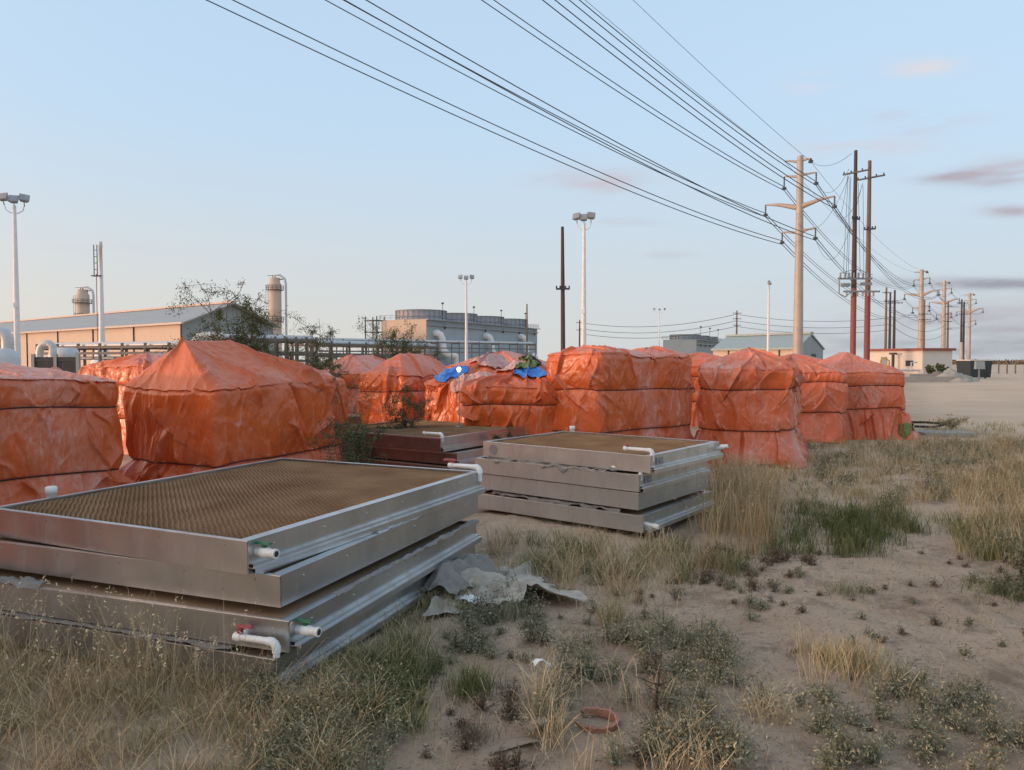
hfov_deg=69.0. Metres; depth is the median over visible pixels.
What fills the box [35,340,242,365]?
pipe rack
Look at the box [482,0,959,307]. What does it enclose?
power cable
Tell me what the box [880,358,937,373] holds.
pipe manifold
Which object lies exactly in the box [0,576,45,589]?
torn liner
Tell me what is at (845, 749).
weeds
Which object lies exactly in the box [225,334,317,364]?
pipe rack
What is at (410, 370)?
tarp covered stack
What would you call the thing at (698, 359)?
tarp covered stack
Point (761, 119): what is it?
power cable
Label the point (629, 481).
cooling pad frame
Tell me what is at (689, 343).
building
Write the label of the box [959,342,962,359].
post
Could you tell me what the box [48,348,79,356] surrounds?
tank
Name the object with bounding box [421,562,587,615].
fabric sheet
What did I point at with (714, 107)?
power cable
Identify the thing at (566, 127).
power cable
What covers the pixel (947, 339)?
wooden pole
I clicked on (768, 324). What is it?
light pole
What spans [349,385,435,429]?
leafy weed
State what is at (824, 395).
tarp covered stack
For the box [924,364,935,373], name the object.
lot bush
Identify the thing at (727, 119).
power cable
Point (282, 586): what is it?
cooling pad frame
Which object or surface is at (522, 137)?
power cable
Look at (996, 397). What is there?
ground
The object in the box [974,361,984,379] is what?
meter box
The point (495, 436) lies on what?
leafy weed
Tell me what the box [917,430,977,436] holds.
concrete slab
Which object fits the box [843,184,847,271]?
power cable
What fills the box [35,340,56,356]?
elbow pipe
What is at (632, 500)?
cooling pad frame
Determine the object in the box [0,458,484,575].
cooling pad frame
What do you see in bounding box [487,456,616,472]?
torn liner
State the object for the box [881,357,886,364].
door
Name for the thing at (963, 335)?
wooden pole
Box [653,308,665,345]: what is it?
light pole
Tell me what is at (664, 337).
power cable
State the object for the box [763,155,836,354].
transmission pole
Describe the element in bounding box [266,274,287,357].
process column
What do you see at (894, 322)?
wooden pole
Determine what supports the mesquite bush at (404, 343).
on the ground at (996, 397)
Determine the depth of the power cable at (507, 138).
40.07 m
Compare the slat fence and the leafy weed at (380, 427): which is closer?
the leafy weed at (380, 427)
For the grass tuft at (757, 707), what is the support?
on the ground at (996, 397)
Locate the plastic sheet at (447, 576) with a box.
[419,553,507,594]
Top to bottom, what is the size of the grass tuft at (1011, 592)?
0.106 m
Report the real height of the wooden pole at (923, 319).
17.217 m
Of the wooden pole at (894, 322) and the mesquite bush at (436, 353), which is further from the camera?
the wooden pole at (894, 322)
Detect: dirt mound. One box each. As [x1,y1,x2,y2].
[936,368,979,381]
[950,377,972,381]
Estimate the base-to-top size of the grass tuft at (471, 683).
0.186 m
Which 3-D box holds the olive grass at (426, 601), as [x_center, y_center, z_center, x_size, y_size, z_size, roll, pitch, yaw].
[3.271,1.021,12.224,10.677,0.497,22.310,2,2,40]
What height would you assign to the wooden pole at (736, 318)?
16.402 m
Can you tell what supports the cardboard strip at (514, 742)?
on the ground at (996, 397)
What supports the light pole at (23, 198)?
on the ground at (996, 397)
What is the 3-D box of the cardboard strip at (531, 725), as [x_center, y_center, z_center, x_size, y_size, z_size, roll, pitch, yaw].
[0.112,1.437,3.170,0.145,0.024,0.064,-2,2,-40]
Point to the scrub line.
(1011, 362)
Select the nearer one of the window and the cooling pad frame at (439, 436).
the cooling pad frame at (439, 436)
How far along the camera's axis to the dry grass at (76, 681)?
3.65 m
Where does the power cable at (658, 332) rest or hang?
attached to the wooden pole at (736, 318)
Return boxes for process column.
[73,286,94,314]
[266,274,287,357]
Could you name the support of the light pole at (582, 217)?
on the ground at (996, 397)
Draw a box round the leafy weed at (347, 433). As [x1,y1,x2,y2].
[318,415,389,463]
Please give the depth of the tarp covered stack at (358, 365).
14.33 m
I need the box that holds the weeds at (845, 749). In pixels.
[209,433,1023,769]
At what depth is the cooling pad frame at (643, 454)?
7.49 m
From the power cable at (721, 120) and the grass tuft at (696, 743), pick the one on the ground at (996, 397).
the grass tuft at (696, 743)
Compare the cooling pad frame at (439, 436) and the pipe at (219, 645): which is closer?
the pipe at (219, 645)
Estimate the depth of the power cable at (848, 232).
76.35 m
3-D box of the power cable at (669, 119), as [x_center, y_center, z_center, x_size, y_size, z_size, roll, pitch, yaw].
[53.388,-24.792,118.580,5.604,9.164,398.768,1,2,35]
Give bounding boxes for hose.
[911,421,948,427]
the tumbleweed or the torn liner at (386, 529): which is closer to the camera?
the torn liner at (386, 529)
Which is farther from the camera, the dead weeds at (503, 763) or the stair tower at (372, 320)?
the stair tower at (372, 320)
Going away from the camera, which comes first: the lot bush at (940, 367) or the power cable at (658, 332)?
the lot bush at (940, 367)
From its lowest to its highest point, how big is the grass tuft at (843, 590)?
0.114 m
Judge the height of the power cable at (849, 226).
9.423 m
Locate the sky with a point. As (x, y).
(193, 140)
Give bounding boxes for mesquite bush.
[152,277,286,356]
[266,305,355,393]
[297,340,352,421]
[352,316,438,359]
[397,334,446,361]
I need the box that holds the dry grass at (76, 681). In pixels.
[0,433,1023,769]
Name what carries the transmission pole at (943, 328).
on the ground at (996, 397)
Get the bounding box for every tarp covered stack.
[0,363,136,505]
[78,352,166,454]
[118,336,347,481]
[323,354,384,413]
[356,352,447,423]
[424,351,509,422]
[446,350,546,367]
[457,353,557,434]
[547,345,694,439]
[688,352,720,426]
[694,347,808,468]
[780,353,822,362]
[786,355,847,442]
[816,352,919,440]
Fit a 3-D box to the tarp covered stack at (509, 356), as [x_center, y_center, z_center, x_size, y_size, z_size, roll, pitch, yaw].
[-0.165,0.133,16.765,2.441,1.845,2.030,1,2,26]
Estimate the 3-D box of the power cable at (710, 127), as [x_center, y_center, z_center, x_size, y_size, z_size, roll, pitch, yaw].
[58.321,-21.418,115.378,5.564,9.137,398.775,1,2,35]
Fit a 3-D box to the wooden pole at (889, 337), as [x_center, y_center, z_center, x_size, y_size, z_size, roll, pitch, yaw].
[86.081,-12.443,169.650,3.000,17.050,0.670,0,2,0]
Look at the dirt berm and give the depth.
55.48 m
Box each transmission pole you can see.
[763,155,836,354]
[903,269,939,347]
[928,281,960,347]
[956,293,983,359]
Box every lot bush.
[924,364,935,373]
[935,363,948,372]
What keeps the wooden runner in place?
on the ground at (996, 397)
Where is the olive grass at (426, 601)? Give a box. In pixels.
[0,417,1023,769]
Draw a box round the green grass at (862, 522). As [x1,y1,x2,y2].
[336,493,1023,733]
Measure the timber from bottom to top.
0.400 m
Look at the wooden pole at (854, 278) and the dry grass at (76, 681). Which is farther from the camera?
the wooden pole at (854, 278)
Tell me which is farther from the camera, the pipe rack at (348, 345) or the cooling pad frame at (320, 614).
the pipe rack at (348, 345)
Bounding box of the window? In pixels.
[905,360,912,365]
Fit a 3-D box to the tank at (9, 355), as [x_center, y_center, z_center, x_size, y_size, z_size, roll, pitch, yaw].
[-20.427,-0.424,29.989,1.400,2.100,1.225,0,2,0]
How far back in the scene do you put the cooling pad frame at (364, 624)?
3.89 m
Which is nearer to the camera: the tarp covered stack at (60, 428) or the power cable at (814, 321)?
the tarp covered stack at (60, 428)
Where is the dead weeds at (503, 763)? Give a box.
[415,541,1023,769]
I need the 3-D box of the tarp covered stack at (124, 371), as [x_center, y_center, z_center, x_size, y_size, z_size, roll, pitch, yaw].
[-5.983,0.275,13.663,3.216,1.762,2.538,1,2,30]
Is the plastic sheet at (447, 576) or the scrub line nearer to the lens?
the plastic sheet at (447, 576)
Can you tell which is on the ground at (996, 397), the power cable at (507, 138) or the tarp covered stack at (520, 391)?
the tarp covered stack at (520, 391)
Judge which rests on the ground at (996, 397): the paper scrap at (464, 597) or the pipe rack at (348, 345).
the pipe rack at (348, 345)
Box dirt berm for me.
[905,376,972,381]
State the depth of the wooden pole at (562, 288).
59.65 m
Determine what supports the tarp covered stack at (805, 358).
on the ground at (996, 397)
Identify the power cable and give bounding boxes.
[206,0,958,328]
[232,0,957,327]
[325,0,955,316]
[343,0,952,316]
[344,0,974,327]
[366,0,962,325]
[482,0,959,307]
[494,0,957,306]
[542,0,981,314]
[555,0,978,313]
[569,0,971,305]
[579,0,974,304]
[580,321,733,332]
[580,326,735,337]
[585,0,942,288]
[586,314,735,326]
[633,0,968,296]
[737,314,884,321]
[737,326,884,333]
[740,321,888,327]
[816,186,861,259]
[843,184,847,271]
[846,184,849,272]
[848,182,850,270]
[858,182,859,252]
[863,216,863,259]
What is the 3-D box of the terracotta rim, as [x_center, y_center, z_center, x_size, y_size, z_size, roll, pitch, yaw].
[0.372,1.476,3.275,0.206,0.038,0.205,0,2,0]
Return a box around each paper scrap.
[454,594,482,603]
[529,658,552,667]
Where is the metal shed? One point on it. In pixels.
(781, 344)
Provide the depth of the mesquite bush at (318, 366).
12.41 m
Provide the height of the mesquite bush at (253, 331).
3.155 m
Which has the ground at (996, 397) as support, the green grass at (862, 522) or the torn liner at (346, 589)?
the green grass at (862, 522)
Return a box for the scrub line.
[952,358,1023,364]
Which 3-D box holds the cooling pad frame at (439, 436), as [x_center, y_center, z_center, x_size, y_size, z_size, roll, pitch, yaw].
[-1.033,0.631,10.796,2.249,0.250,2.744,1,2,33]
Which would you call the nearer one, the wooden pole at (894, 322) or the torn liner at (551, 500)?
the torn liner at (551, 500)
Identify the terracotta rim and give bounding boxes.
[573,706,620,732]
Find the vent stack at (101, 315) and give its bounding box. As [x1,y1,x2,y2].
[90,241,109,363]
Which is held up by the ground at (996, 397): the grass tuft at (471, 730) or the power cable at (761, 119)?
the grass tuft at (471, 730)
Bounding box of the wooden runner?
[645,527,664,533]
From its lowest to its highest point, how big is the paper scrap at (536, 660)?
0.051 m
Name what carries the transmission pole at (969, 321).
on the ground at (996, 397)
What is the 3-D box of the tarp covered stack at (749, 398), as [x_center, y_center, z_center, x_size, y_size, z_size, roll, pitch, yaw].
[3.896,0.286,12.306,1.940,1.828,2.421,1,2,22]
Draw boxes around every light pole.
[0,192,29,356]
[458,275,473,360]
[572,212,594,345]
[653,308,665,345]
[767,280,771,351]
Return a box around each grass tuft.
[436,654,513,710]
[442,704,506,752]
[484,591,537,623]
[590,597,642,625]
[639,707,790,769]
[681,541,752,574]
[706,669,837,745]
[791,632,903,683]
[820,572,871,601]
[944,570,1023,611]
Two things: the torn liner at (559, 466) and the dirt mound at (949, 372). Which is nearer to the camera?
the torn liner at (559, 466)
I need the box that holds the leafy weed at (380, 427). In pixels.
[373,416,408,428]
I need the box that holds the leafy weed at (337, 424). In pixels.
[306,364,379,461]
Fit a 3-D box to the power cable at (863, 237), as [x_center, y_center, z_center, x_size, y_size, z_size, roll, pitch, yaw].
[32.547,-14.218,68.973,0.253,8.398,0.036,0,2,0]
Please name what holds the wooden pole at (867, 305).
on the ground at (996, 397)
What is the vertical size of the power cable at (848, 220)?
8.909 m
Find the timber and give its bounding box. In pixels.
[907,374,939,376]
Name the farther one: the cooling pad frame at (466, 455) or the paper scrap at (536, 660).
the cooling pad frame at (466, 455)
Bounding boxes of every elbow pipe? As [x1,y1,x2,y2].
[0,327,13,349]
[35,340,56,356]
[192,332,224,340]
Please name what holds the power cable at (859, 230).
attached to the wooden pole at (854, 278)
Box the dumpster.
[956,360,992,378]
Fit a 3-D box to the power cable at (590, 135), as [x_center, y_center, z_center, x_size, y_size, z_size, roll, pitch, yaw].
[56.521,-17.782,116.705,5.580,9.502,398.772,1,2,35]
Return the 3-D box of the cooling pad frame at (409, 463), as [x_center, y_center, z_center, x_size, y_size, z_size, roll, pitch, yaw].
[-1.019,1.016,10.738,2.349,0.153,2.510,1,2,33]
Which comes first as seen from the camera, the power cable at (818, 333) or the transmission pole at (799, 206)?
the transmission pole at (799, 206)
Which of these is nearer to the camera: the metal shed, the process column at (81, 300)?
the metal shed
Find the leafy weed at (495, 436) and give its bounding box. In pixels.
[490,422,523,439]
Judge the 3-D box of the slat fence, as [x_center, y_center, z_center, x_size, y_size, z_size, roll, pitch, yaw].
[-14.692,-0.090,24.010,1.539,1.820,0.100,0,2,0]
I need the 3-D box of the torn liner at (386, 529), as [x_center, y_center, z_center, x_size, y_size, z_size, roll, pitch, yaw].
[-0.633,0.883,5.013,0.048,0.023,1.051,1,2,21]
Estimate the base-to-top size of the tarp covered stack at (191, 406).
1.891 m
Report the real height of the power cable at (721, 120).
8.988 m
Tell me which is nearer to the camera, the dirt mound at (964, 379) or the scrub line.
the dirt mound at (964, 379)
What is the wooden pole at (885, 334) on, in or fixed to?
on the ground at (996, 397)
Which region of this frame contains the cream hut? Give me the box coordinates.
[870,348,955,373]
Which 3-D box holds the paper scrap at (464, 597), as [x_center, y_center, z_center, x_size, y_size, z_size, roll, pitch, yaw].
[-0.285,1.389,4.849,0.176,0.036,0.111,1,2,20]
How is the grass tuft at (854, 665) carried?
on the ground at (996, 397)
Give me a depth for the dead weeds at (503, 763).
3.51 m
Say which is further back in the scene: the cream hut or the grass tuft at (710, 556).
the cream hut
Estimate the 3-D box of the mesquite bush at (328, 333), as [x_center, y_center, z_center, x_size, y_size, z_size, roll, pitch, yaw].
[-3.573,-0.082,13.099,1.502,2.560,1.627,0,2,0]
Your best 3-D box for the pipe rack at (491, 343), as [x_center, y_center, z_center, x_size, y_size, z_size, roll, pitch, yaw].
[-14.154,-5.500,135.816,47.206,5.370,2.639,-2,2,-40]
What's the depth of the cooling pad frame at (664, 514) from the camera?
7.20 m
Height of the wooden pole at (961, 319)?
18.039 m
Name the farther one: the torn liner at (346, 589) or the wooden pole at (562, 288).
the wooden pole at (562, 288)
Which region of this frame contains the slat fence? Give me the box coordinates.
[31,354,80,373]
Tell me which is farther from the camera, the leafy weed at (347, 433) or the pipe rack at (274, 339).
the pipe rack at (274, 339)
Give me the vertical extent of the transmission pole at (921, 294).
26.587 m
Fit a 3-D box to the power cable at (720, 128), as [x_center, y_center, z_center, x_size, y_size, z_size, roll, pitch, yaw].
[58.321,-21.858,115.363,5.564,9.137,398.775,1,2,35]
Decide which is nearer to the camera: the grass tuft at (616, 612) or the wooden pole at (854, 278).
the grass tuft at (616, 612)
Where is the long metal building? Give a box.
[0,301,280,366]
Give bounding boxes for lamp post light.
[456,367,462,426]
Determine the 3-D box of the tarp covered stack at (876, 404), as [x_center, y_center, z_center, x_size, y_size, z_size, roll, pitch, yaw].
[7.396,0.176,16.075,2.291,1.803,2.735,0,2,10]
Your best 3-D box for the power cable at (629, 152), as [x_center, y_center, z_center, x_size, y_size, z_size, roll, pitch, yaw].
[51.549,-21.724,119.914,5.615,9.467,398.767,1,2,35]
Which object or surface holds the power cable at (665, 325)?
attached to the wooden pole at (579, 322)
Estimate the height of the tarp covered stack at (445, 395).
1.764 m
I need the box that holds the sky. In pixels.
[0,0,1023,360]
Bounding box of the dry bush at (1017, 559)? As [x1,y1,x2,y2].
[996,530,1023,575]
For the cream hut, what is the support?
on the ground at (996, 397)
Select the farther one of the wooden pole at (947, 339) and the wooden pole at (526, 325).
the wooden pole at (947, 339)
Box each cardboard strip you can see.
[488,737,538,755]
[521,716,552,731]
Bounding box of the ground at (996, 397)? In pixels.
[0,361,1023,769]
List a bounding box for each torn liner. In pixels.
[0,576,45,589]
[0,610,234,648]
[332,519,478,596]
[376,516,419,533]
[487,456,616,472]
[491,490,622,511]
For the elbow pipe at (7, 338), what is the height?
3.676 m
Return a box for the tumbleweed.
[937,414,969,428]
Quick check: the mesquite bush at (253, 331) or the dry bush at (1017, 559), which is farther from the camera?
the mesquite bush at (253, 331)
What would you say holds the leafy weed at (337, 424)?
on the ground at (996, 397)
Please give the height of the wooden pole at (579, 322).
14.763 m
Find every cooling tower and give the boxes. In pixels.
[381,302,537,365]
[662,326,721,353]
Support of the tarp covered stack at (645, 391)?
on the ground at (996, 397)
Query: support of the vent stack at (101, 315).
on the ground at (996, 397)
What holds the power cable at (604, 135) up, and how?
hanging from the transmission pole at (799, 206)
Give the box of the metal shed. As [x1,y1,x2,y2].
[711,332,824,358]
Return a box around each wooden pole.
[526,304,527,354]
[556,226,569,349]
[576,320,580,346]
[733,311,740,333]
[837,150,879,354]
[857,160,884,359]
[883,287,891,348]
[888,290,902,348]
[888,293,893,348]
[919,300,930,347]
[945,301,952,347]
[957,299,967,341]
[959,302,964,359]
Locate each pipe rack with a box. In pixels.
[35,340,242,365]
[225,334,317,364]
[291,340,438,359]
[309,338,535,364]
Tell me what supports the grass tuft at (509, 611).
on the ground at (996, 397)
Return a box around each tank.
[0,348,20,364]
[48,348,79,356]
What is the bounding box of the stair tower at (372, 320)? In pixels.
[364,316,384,353]
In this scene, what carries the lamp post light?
on the cooling pad frame at (439, 436)
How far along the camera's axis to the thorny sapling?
3.31 m
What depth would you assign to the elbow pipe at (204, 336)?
47.70 m
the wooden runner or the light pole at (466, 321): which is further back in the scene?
the light pole at (466, 321)
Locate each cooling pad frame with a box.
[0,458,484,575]
[0,496,477,607]
[0,520,481,657]
[0,546,476,690]
[341,444,482,464]
[342,418,527,451]
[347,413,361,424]
[347,455,474,470]
[475,456,710,492]
[478,489,714,533]
[480,473,707,509]
[483,426,727,473]
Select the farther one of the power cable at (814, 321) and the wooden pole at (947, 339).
the wooden pole at (947, 339)
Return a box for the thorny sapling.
[635,628,674,714]
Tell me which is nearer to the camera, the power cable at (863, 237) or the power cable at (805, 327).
the power cable at (863, 237)

